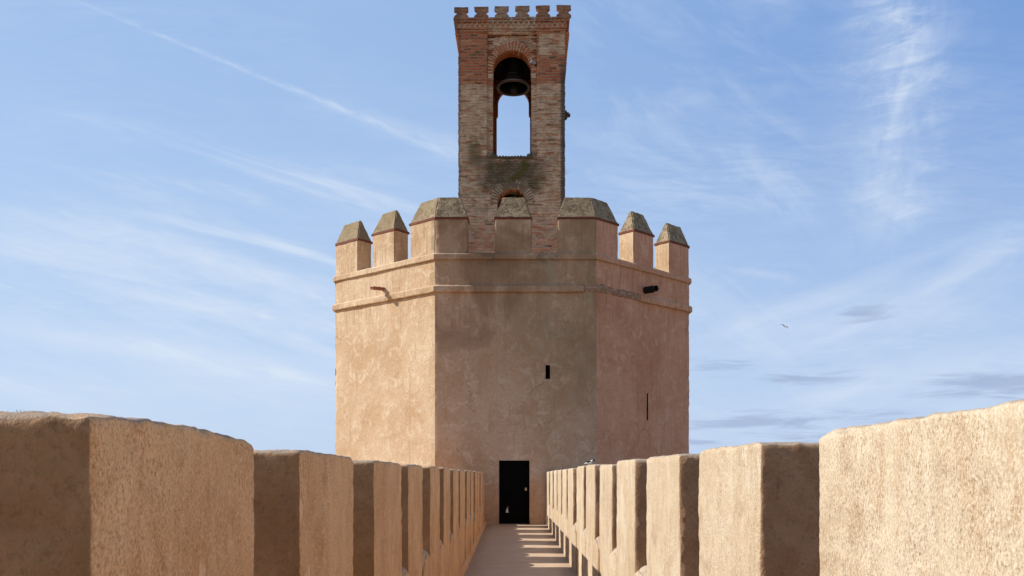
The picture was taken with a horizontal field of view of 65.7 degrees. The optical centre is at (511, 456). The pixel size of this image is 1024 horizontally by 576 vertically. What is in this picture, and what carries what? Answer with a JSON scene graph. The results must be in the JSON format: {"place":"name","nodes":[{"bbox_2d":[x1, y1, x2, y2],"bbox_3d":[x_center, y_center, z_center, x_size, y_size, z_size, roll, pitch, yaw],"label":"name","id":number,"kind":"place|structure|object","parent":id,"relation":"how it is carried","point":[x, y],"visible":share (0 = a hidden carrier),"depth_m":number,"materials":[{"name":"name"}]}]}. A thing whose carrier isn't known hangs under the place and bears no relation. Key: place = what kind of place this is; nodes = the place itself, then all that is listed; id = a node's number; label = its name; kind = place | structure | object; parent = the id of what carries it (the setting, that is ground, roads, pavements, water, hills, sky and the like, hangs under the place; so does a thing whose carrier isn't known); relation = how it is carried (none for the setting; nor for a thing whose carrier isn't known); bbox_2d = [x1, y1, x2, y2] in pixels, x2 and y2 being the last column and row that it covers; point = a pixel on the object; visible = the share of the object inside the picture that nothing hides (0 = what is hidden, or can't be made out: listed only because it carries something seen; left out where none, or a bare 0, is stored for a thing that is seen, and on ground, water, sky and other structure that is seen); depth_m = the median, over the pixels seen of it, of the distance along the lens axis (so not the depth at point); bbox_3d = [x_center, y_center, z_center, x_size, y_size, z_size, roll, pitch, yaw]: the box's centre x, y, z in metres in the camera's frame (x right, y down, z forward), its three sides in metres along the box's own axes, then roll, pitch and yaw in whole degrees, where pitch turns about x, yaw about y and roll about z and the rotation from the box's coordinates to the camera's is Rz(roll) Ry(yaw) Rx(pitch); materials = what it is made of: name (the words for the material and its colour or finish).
{"place":"outdoors","nodes":[
{"label":"outdoors","id":0,"kind":"place"},
{"bbox_2d":[332,197,691,524],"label":"octagonal tower","id":1,"kind":"structure","parent":0,"point":[513,368],"depth_m":26.21,"materials":[{"name":"paint"}]},
{"bbox_2d":[453,5,570,252],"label":"bell tower","id":2,"kind":"structure","parent":1,"relation":"on","point":[489,179],"depth_m":30.01,"materials":[{"name":"brick"}]},
{"bbox_2d":[496,57,530,95],"bbox_3d":[0.056,-15.354,31.250,1.408,1.810,2.391,0,0,61],"label":"bell","id":3,"kind":"object","parent":2,"relation":"hanging from","point":[513,80],"visible":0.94,"depth_m":30.94,"materials":[{"name":"brown metal"}]},
{"bbox_2d":[499,461,528,523],"bbox_3d":[0.074,1.182,26.255,0.993,2.090,0.131,0,0,0],"label":"door","id":4,"kind":"structure","parent":1,"relation":"in","point":[513,475],"depth_m":26.27,"materials":[{"name":"black paint"}]},
{"bbox_2d":[0,0,1023,454],"label":"sky","id":5,"kind":"structure","parent":0,"point":[181,181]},
{"bbox_2d":[464,524,576,575],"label":"walkway","id":6,"kind":"structure","parent":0,"point":[515,550],"depth_m":17.26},
{"bbox_2d":[0,411,485,575],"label":"parapet wall","id":7,"kind":"structure","parent":6,"relation":"on","point":[87,494],"depth_m":2.31,"materials":[{"name":"paint"}]},
{"bbox_2d":[547,399,1023,575],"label":"parapet wall","id":8,"kind":"structure","parent":6,"relation":"on","point":[938,494],"depth_m":2.96,"materials":[{"name":"beige paint"}]},
{"bbox_2d":[584,459,594,464],"bbox_3d":[1.152,0.080,11.700,0.172,0.090,0.063,0,0,18],"label":"bird","id":9,"kind":"object","parent":8,"relation":"on","point":[590,462],"visible":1,"depth_m":11.68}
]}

